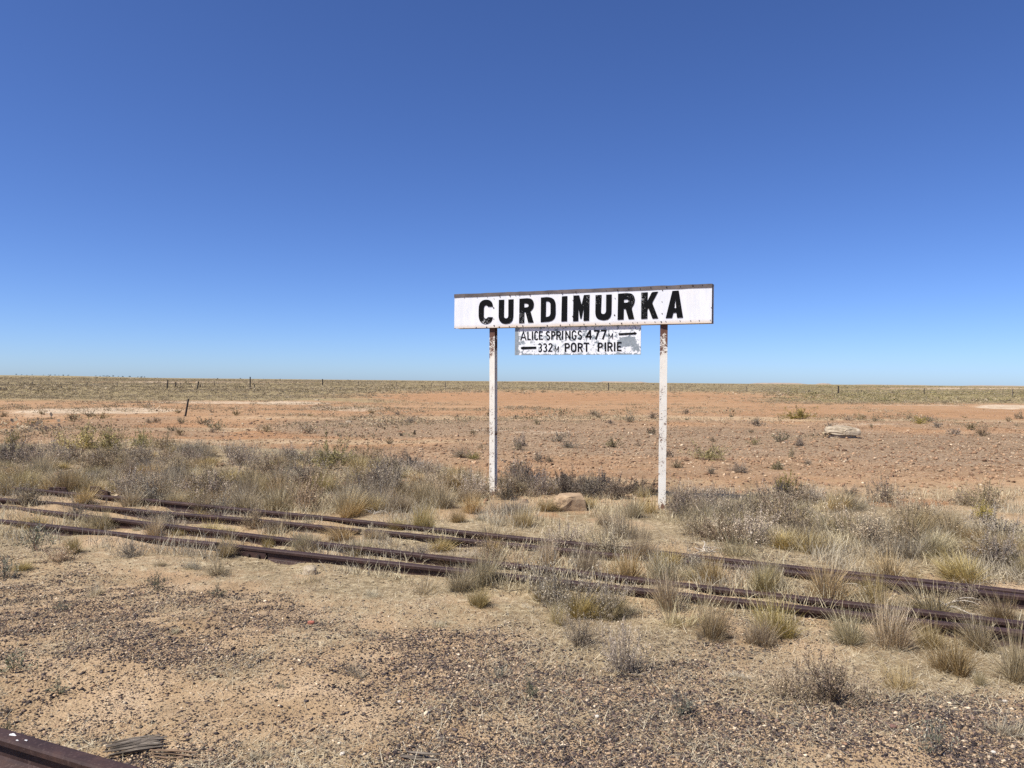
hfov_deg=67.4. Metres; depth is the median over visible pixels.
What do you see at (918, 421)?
yellow green bush
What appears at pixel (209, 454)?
ashen grass clump
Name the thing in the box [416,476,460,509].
grass tussock
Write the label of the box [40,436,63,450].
dead twig shrub
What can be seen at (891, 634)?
grass tussock
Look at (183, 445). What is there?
dead twig shrub
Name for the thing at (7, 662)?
weed
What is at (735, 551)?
golden grass tuft
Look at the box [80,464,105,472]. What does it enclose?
grass tussock
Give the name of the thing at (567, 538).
dead twig shrub
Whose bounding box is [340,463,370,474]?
grass tussock
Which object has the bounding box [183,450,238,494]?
dead twig shrub
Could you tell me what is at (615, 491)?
dark saltbush
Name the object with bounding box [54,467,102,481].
grey saltbush
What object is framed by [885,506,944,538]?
grass tussock
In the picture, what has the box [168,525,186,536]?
grass tussock
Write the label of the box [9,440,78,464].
grey saltbush
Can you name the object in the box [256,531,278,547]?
grass tussock
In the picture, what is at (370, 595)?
dry grass tuft
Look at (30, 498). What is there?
dead twig shrub
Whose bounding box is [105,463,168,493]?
dead twig shrub
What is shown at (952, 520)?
grass tussock
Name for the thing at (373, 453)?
grey saltbush
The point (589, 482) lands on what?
dark saltbush
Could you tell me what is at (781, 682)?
dead twig shrub
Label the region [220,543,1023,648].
railway rail
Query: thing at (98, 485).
grass tussock
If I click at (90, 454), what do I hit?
dead twig shrub
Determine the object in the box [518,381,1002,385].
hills
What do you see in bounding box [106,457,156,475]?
dead twig shrub
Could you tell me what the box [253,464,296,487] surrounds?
dead twig shrub
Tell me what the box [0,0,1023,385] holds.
sky
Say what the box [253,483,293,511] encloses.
grass tussock
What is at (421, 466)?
dead twig shrub
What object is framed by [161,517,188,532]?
grass tussock
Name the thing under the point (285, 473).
ashen grass clump
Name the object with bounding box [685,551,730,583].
grass tussock
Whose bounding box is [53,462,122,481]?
ashen grass clump
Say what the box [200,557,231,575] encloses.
dead twig shrub
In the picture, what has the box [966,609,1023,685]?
grass tussock
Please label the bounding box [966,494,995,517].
yellow green bush
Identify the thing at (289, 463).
grey saltbush
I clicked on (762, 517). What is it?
grass tussock
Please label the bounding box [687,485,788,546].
dead twig shrub
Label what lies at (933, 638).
grass tussock
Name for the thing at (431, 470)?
grey saltbush
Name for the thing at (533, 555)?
dry grass tuft
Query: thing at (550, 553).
grass tussock
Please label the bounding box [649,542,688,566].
grass tussock
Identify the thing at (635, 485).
dark saltbush
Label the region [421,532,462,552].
grass tussock
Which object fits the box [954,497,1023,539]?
grey saltbush
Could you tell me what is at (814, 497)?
dead twig shrub
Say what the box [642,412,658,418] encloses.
grey desert shrub
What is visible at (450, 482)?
grass tussock
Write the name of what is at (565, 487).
dark saltbush
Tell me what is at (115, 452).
grey saltbush
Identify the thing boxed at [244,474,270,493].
grass tussock
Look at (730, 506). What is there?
ashen grass clump
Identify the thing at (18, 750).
railway rail
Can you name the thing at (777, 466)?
green bush
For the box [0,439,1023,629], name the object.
dry grass cover
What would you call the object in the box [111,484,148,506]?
grass tussock
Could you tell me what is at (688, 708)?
weed
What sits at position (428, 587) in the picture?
dry grass tuft
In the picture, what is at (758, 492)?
ashen grass clump
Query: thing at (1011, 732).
dry grass tuft
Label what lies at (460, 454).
grey saltbush
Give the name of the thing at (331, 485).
grass tussock
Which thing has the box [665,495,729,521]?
ashen grass clump
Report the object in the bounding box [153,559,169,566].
dry grass tuft
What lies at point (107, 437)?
yellow green bush
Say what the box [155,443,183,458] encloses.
grey saltbush
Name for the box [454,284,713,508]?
station sign
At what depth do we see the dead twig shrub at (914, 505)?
8.49 m
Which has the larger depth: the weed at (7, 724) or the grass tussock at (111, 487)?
the grass tussock at (111, 487)
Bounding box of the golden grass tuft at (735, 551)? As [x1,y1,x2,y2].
[706,521,759,557]
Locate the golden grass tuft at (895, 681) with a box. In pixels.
[866,649,930,692]
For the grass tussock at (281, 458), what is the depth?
14.31 m
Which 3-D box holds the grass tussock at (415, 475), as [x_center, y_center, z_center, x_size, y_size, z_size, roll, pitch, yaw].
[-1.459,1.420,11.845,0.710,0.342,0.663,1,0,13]
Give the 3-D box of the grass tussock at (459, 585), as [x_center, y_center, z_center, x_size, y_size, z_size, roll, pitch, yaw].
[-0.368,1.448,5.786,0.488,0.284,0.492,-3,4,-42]
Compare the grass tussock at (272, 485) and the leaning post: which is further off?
the leaning post
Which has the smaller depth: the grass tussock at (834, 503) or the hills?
the grass tussock at (834, 503)
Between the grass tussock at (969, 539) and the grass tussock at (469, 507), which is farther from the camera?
the grass tussock at (469, 507)
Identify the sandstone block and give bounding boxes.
[553,493,586,511]
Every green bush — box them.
[0,424,26,443]
[42,417,127,450]
[88,419,135,450]
[129,423,152,447]
[301,419,356,468]
[462,447,480,458]
[678,440,730,460]
[769,459,783,469]
[773,465,799,491]
[779,405,821,418]
[911,409,930,423]
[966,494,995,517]
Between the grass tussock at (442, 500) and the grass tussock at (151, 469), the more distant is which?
the grass tussock at (151, 469)
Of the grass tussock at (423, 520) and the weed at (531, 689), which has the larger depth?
the grass tussock at (423, 520)
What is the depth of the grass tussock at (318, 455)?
15.33 m
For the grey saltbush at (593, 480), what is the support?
on the ground at (950, 411)
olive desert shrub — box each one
[79,409,99,416]
[91,411,112,418]
[177,416,187,423]
[192,416,217,423]
[201,418,226,429]
[602,436,623,446]
[623,412,633,421]
[647,425,655,433]
[746,437,760,444]
[772,429,789,441]
[965,423,979,429]
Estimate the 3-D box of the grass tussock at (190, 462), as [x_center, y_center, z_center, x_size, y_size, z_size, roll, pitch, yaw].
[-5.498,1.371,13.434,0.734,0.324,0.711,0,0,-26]
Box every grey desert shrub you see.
[64,408,82,421]
[149,417,161,422]
[174,427,187,435]
[254,422,278,431]
[299,424,320,433]
[402,416,415,422]
[500,450,533,474]
[511,442,527,449]
[513,430,527,445]
[531,418,542,424]
[541,430,571,441]
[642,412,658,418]
[666,448,673,457]
[747,418,765,425]
[788,446,794,457]
[855,411,865,418]
[929,419,945,427]
[946,428,963,434]
[1014,409,1023,418]
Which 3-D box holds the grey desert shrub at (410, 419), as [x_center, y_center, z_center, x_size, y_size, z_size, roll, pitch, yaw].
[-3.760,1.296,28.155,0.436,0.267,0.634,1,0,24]
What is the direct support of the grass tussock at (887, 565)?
on the ground at (950, 411)
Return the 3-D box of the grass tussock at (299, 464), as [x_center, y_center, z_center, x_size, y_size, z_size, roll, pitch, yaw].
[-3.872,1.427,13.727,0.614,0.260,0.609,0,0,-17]
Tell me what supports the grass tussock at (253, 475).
on the ground at (950, 411)
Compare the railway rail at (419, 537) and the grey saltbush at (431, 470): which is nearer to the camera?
the railway rail at (419, 537)
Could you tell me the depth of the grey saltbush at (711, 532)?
7.66 m
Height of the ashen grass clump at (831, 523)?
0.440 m
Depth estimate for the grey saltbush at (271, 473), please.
11.74 m
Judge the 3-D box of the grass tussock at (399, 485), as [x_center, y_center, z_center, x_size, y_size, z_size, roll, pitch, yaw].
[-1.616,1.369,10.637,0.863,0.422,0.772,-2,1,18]
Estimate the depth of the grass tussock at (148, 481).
10.43 m
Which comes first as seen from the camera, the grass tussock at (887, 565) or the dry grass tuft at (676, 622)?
the dry grass tuft at (676, 622)
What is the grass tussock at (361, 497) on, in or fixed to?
on the ground at (950, 411)
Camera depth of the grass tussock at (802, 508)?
9.41 m
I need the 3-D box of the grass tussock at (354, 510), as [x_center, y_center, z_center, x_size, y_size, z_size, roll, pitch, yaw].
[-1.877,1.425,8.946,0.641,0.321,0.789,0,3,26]
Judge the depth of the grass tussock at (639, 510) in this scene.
9.09 m
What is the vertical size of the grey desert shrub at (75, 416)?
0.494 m
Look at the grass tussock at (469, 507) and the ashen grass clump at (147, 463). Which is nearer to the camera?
the grass tussock at (469, 507)
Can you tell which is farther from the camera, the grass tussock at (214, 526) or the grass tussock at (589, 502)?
the grass tussock at (589, 502)
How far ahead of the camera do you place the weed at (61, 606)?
5.37 m
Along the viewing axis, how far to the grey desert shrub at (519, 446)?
18.11 m
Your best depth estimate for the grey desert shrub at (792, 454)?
16.41 m
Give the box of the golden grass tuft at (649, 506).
[630,484,659,512]
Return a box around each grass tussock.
[0,456,20,468]
[0,473,17,495]
[4,513,53,531]
[5,461,45,482]
[6,465,34,487]
[8,558,38,571]
[11,451,66,470]
[13,473,50,487]
[31,468,59,489]
[41,461,91,491]
[47,465,99,491]
[55,459,72,469]
[56,531,90,554]
[65,476,116,503]
[67,506,119,529]
[72,476,109,492]
[76,474,104,491]
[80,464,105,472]
[98,470,130,484]
[99,469,128,479]
[102,471,124,493]
[110,451,130,465]
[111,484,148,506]
[129,468,168,490]
[134,462,165,475]
[138,509,166,535]
[159,486,193,501]
[160,442,181,453]
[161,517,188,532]
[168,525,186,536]
[172,464,208,491]
[182,490,208,502]
[183,484,218,512]
[183,519,229,535]
[185,469,203,478]
[189,458,213,468]
[195,459,217,470]
[197,455,224,465]
[201,443,223,456]
[205,486,237,502]
[212,535,241,557]
[214,520,244,540]
[216,465,244,482]
[218,485,262,508]
[219,440,242,453]
[219,488,264,505]
[223,480,264,503]
[225,465,266,487]
[229,464,275,497]
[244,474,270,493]
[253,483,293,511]
[256,467,296,494]
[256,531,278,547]
[260,515,289,534]
[266,478,307,503]
[270,454,287,464]
[280,479,317,496]
[286,459,307,468]
[286,532,331,551]
[287,527,318,550]
[287,529,329,541]
[303,462,337,494]
[311,448,332,459]
[314,477,341,491]
[315,473,376,513]
[319,521,358,541]
[330,491,377,518]
[338,453,373,470]
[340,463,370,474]
[341,535,377,556]
[342,471,365,481]
[342,488,370,508]
[344,463,375,476]
[348,455,366,463]
[354,525,389,540]
[360,489,391,512]
[372,473,421,495]
[373,487,402,498]
[378,489,422,512]
[386,518,410,530]
[388,464,415,477]
[398,482,425,496]
[403,472,451,505]
[403,499,444,531]
[404,470,426,483]
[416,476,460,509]
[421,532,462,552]
[434,458,467,491]
[434,548,461,567]
[435,560,487,598]
[445,463,469,475]
[446,502,471,522]
[450,479,486,503]
[454,490,488,513]
[455,460,500,491]
[457,538,513,589]
[461,581,493,611]
[467,516,519,540]
[477,533,509,552]
[504,503,546,527]
[505,527,529,536]
[509,471,528,487]
[525,564,569,605]
[529,495,564,512]
[531,536,568,566]
[540,497,564,511]
[542,480,559,493]
[543,597,567,625]
[552,583,609,618]
[564,537,607,572]
[577,580,642,621]
[583,495,603,508]
[593,512,612,524]
[597,544,656,580]
[613,491,656,518]
[620,524,668,559]
[631,484,652,496]
[634,548,683,580]
[644,556,691,612]
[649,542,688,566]
[667,480,697,505]
[676,561,703,582]
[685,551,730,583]
[688,587,742,643]
[715,504,755,523]
[717,497,758,509]
[730,491,775,515]
[734,605,788,651]
[737,582,812,641]
[741,569,791,588]
[743,556,790,592]
[746,507,781,525]
[759,554,786,587]
[764,503,795,519]
[767,526,799,549]
[782,526,837,555]
[790,501,820,518]
[791,508,820,525]
[792,547,865,599]
[809,603,878,653]
[818,492,857,512]
[826,510,856,530]
[842,580,864,599]
[846,567,902,605]
[849,582,936,659]
[850,540,918,576]
[865,578,983,618]
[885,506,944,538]
[888,503,943,536]
[903,519,966,556]
[905,613,952,649]
[905,624,995,678]
[921,544,1003,583]
[922,505,970,539]
[934,532,967,548]
[944,604,1014,653]
[945,522,999,541]
[950,539,989,557]
[956,524,1023,553]
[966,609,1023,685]
[968,525,1023,557]
[969,586,1022,620]
[969,663,993,686]
[989,525,1023,548]
[1000,546,1023,574]
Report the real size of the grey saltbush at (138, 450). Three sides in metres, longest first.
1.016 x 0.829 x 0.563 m
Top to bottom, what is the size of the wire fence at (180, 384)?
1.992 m
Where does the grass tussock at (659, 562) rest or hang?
on the ground at (950, 411)
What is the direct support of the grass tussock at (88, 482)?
on the ground at (950, 411)
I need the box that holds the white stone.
[302,565,317,574]
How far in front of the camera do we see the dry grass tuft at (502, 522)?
8.48 m
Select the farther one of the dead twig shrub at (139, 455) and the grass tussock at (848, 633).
the dead twig shrub at (139, 455)
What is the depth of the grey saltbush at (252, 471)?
12.10 m
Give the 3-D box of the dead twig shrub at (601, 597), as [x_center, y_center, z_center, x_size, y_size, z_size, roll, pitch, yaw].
[0.603,1.397,5.304,0.658,0.418,0.462,1,0,4]
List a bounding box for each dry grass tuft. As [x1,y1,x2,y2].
[83,576,108,598]
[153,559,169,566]
[170,625,179,633]
[179,555,205,570]
[244,746,274,761]
[286,565,324,584]
[293,515,316,523]
[342,660,368,680]
[360,586,382,597]
[407,572,442,595]
[426,619,452,627]
[444,543,482,557]
[473,511,490,520]
[486,507,506,525]
[528,547,539,559]
[624,602,651,614]
[644,594,719,627]
[726,668,754,681]
[969,707,1023,744]
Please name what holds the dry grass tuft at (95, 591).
on the ground at (950, 411)
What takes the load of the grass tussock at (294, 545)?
on the ground at (950, 411)
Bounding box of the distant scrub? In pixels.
[0,376,1023,445]
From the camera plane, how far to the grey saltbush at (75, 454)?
14.61 m
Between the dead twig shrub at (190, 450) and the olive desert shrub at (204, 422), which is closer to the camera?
the dead twig shrub at (190, 450)
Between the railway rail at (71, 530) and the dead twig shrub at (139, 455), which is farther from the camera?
the dead twig shrub at (139, 455)
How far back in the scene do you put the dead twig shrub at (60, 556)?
6.62 m
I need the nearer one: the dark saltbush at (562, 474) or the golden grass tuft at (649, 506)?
the golden grass tuft at (649, 506)
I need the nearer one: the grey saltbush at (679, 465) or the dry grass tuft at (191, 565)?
the dry grass tuft at (191, 565)
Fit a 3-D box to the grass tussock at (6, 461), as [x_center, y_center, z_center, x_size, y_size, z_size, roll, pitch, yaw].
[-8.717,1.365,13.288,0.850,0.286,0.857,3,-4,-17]
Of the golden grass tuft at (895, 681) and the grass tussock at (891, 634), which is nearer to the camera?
the golden grass tuft at (895, 681)
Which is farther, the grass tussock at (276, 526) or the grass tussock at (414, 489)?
the grass tussock at (414, 489)
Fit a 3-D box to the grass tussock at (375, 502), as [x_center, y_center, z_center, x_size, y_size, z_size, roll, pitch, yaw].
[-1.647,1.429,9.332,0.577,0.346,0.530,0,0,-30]
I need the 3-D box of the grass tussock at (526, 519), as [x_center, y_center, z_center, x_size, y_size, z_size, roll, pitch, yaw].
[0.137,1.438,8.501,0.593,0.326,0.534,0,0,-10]
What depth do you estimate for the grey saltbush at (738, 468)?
13.93 m
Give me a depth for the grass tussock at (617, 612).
5.24 m
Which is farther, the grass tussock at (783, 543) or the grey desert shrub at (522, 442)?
the grey desert shrub at (522, 442)
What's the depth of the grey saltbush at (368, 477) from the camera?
11.16 m
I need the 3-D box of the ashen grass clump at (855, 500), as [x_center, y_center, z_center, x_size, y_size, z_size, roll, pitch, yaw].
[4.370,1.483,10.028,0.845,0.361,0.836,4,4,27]
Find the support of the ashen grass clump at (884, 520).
on the ground at (950, 411)
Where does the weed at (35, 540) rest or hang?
on the ground at (950, 411)
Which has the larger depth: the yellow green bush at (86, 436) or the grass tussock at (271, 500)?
the yellow green bush at (86, 436)
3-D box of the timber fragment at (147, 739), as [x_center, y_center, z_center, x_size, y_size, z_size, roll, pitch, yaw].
[-1.597,1.574,3.376,0.130,0.034,0.056,0,0,-17]
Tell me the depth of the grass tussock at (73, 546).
6.85 m
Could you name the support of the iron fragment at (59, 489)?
on the ground at (950, 411)
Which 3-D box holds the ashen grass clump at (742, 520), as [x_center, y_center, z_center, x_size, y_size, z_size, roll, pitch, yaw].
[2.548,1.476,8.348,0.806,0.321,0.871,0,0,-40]
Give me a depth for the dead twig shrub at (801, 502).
9.56 m
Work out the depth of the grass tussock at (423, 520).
8.09 m
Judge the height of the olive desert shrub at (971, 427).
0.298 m
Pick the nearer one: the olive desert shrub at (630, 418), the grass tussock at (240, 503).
the grass tussock at (240, 503)
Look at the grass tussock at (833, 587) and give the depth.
5.62 m
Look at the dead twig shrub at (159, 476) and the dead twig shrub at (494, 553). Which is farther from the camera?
the dead twig shrub at (159, 476)
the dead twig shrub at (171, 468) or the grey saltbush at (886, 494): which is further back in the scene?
the dead twig shrub at (171, 468)
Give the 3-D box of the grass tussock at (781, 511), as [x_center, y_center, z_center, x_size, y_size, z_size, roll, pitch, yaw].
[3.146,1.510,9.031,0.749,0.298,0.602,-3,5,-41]
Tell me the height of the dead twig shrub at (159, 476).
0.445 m
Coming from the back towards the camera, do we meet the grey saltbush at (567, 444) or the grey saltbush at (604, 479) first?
the grey saltbush at (567, 444)
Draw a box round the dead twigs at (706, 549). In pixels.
[695,541,723,553]
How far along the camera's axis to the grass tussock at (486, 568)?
5.93 m
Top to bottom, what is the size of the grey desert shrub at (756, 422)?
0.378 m
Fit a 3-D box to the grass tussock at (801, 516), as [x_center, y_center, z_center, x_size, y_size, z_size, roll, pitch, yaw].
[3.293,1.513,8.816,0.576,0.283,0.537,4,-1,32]
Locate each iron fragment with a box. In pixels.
[49,487,67,491]
[90,486,110,494]
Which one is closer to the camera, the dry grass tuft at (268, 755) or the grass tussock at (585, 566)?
the dry grass tuft at (268, 755)
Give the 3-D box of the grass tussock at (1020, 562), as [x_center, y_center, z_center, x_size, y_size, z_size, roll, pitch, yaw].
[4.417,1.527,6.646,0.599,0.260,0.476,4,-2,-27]
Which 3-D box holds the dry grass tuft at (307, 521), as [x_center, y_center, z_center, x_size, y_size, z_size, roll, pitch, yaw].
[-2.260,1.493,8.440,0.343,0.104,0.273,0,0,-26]
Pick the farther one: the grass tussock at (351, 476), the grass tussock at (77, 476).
the grass tussock at (351, 476)
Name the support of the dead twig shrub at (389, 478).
on the ground at (950, 411)
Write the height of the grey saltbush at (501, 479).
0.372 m
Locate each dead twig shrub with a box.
[0,461,49,475]
[0,463,27,478]
[0,470,59,506]
[15,544,96,565]
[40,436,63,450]
[58,496,99,519]
[67,447,106,462]
[80,446,122,460]
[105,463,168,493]
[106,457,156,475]
[107,438,171,467]
[108,535,153,558]
[110,471,181,499]
[115,464,187,497]
[123,502,198,525]
[135,466,183,487]
[157,447,192,462]
[159,461,195,476]
[160,433,209,452]
[172,440,198,454]
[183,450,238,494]
[184,463,238,491]
[200,487,236,514]
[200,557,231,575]
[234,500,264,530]
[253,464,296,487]
[281,465,352,509]
[348,450,418,493]
[385,532,438,563]
[389,455,432,472]
[417,450,456,488]
[417,476,458,499]
[451,464,512,498]
[462,528,531,561]
[503,538,613,616]
[536,517,595,548]
[548,596,615,656]
[551,563,646,619]
[572,511,639,559]
[593,611,669,674]
[669,499,728,537]
[670,475,737,512]
[670,540,725,576]
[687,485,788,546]
[740,645,822,706]
[742,476,813,511]
[752,475,807,502]
[787,482,832,502]
[811,493,909,552]
[859,507,951,546]
[865,484,971,534]
[887,495,977,518]
[931,573,990,612]
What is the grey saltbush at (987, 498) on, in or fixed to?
on the ground at (950, 411)
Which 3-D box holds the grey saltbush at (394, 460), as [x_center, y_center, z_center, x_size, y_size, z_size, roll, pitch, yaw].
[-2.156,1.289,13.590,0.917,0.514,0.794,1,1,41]
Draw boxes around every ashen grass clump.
[19,452,61,474]
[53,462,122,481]
[127,478,170,496]
[128,456,168,467]
[138,456,193,490]
[186,442,219,457]
[207,462,255,478]
[249,447,289,462]
[265,466,307,484]
[270,464,299,476]
[329,478,357,491]
[342,471,406,506]
[482,494,540,514]
[587,498,654,540]
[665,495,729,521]
[697,493,753,508]
[699,492,760,519]
[718,508,766,532]
[742,485,774,499]
[757,519,781,537]
[777,514,835,541]
[799,502,870,539]
[823,485,868,507]
[824,490,876,511]
[824,504,878,520]
[836,510,886,533]
[864,510,919,534]
[864,529,943,558]
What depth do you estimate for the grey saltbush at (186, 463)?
13.13 m
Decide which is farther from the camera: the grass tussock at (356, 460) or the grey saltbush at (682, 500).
the grass tussock at (356, 460)
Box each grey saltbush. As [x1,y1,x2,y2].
[3,433,73,465]
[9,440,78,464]
[44,437,86,462]
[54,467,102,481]
[71,444,122,470]
[77,438,140,461]
[79,448,110,464]
[105,460,140,475]
[110,430,128,439]
[115,436,155,464]
[140,446,202,470]
[142,426,186,449]
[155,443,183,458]
[172,446,206,461]
[174,456,260,502]
[180,436,215,453]
[213,430,269,465]
[231,456,283,479]
[241,448,292,475]
[255,464,296,480]
[267,459,339,486]
[271,441,299,456]
[276,456,304,469]
[281,440,341,465]
[282,452,352,480]
[334,463,380,495]
[339,439,388,459]
[340,455,415,486]
[361,455,402,480]
[365,442,412,469]
[369,454,399,471]
[412,456,479,483]
[424,457,442,472]
[445,445,474,457]
[491,461,528,495]
[497,464,511,487]
[503,461,533,481]
[504,462,541,496]
[523,463,564,496]
[529,448,542,461]
[544,455,553,461]
[556,470,584,489]
[557,435,580,447]
[577,462,606,493]
[594,470,620,487]
[600,473,634,490]
[657,477,707,516]
[669,456,682,467]
[684,508,775,544]
[704,463,716,473]
[706,487,794,517]
[725,457,749,472]
[731,481,807,513]
[735,473,826,531]
[768,505,835,533]
[769,634,892,708]
[778,476,817,502]
[792,437,804,445]
[857,467,918,502]
[937,484,973,505]
[950,516,1023,567]
[954,467,1021,507]
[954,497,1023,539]
[973,423,992,436]
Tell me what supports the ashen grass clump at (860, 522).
on the ground at (950, 411)
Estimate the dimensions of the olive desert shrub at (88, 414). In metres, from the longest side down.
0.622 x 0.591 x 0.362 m
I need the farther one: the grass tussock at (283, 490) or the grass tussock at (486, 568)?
the grass tussock at (283, 490)
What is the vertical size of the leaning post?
0.797 m
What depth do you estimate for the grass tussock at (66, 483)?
10.53 m
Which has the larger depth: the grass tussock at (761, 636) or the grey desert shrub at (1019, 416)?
the grey desert shrub at (1019, 416)
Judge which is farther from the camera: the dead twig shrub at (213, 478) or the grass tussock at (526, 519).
the dead twig shrub at (213, 478)
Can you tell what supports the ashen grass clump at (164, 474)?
on the ground at (950, 411)
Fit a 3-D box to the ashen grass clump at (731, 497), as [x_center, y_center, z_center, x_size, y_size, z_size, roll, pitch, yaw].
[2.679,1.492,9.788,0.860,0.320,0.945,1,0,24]
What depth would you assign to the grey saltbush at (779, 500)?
9.31 m
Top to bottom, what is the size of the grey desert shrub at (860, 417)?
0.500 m
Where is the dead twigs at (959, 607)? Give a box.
[925,597,979,614]
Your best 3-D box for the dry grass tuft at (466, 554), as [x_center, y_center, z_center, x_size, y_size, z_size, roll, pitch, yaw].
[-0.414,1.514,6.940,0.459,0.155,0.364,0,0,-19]
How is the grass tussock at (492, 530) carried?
on the ground at (950, 411)
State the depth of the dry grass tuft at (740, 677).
4.15 m
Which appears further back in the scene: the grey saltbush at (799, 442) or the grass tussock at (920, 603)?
the grey saltbush at (799, 442)
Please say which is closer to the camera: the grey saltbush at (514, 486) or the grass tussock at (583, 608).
the grass tussock at (583, 608)
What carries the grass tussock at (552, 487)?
on the ground at (950, 411)
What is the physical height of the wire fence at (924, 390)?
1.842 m
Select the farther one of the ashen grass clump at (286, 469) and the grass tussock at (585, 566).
the ashen grass clump at (286, 469)
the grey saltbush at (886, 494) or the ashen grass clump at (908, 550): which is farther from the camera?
the grey saltbush at (886, 494)
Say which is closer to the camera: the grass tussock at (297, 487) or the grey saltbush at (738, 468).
the grass tussock at (297, 487)
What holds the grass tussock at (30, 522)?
on the ground at (950, 411)
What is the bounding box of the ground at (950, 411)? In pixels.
[0,375,1023,767]
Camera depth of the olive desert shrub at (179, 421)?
26.44 m
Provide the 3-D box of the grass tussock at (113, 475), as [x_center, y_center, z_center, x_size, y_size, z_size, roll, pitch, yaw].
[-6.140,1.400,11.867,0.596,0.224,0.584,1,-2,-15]
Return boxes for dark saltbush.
[0,429,29,463]
[12,441,47,460]
[155,459,198,482]
[392,448,428,467]
[495,478,519,499]
[509,454,554,488]
[541,462,583,492]
[543,473,594,496]
[552,468,577,485]
[563,469,615,497]
[579,474,607,490]
[593,478,635,499]
[618,475,656,495]
[639,477,657,495]
[837,482,863,495]
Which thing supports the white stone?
on the ground at (950, 411)
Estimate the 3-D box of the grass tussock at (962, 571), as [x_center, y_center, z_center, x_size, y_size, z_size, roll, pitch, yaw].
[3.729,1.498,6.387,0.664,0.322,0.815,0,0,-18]
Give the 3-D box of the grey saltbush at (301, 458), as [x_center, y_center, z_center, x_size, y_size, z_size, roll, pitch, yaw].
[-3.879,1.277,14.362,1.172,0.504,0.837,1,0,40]
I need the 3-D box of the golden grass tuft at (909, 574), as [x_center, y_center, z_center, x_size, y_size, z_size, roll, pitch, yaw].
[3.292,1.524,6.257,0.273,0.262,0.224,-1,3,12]
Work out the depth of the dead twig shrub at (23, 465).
12.22 m
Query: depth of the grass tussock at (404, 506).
9.29 m
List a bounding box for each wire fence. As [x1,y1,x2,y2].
[8,379,322,385]
[337,381,1012,395]
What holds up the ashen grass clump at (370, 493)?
on the ground at (950, 411)
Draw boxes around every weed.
[0,554,20,577]
[0,643,38,673]
[0,714,16,729]
[14,511,57,550]
[45,674,69,695]
[53,598,71,610]
[141,566,167,590]
[208,579,227,597]
[489,661,512,678]
[521,672,537,698]
[661,680,703,716]
[908,695,965,755]
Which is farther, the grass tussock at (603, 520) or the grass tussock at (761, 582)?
the grass tussock at (603, 520)
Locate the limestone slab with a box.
[824,425,860,437]
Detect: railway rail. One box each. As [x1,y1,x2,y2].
[0,498,361,534]
[0,505,1023,629]
[0,519,218,550]
[0,728,138,767]
[12,487,1023,594]
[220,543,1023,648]
[364,529,1023,608]
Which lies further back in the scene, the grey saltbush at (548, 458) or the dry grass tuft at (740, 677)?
the grey saltbush at (548, 458)
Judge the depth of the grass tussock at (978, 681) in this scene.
4.07 m
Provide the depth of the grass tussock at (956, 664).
4.25 m
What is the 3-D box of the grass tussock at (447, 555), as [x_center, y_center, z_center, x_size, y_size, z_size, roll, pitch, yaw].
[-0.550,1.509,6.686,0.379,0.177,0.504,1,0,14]
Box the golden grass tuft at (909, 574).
[907,558,925,578]
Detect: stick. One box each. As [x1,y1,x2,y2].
[150,749,197,758]
[399,751,439,760]
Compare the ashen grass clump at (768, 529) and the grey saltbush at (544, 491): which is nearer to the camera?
the ashen grass clump at (768, 529)
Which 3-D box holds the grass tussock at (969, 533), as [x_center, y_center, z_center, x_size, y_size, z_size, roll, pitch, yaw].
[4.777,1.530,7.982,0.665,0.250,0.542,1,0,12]
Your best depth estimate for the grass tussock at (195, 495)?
9.91 m
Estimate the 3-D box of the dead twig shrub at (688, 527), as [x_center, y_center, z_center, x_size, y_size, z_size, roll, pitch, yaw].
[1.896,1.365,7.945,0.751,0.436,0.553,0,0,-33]
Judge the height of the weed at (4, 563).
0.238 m
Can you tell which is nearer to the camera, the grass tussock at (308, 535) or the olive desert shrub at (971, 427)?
the grass tussock at (308, 535)
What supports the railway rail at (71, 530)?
on the ground at (950, 411)
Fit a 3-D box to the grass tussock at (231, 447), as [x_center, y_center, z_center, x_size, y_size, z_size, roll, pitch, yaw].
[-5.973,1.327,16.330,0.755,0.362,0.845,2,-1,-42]
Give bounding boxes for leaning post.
[185,399,188,415]
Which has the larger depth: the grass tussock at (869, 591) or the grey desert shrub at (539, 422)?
the grey desert shrub at (539, 422)
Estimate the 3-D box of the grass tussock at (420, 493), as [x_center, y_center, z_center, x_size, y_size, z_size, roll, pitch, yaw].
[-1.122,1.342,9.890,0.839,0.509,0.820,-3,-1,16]
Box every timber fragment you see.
[103,734,166,756]
[141,738,163,744]
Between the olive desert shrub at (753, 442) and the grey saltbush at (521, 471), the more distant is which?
the olive desert shrub at (753, 442)
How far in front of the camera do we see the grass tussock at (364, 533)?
7.56 m
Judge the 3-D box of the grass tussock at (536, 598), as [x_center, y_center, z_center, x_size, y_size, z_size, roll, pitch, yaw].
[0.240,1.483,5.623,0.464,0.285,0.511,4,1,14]
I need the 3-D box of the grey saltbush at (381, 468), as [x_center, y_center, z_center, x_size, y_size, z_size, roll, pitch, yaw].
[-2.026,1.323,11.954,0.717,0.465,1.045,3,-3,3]
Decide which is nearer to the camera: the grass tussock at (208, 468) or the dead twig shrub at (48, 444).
the grass tussock at (208, 468)
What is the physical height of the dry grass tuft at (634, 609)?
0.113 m
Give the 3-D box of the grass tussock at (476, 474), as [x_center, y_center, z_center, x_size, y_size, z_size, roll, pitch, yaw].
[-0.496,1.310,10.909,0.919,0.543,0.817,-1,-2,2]
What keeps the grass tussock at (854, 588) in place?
on the ground at (950, 411)

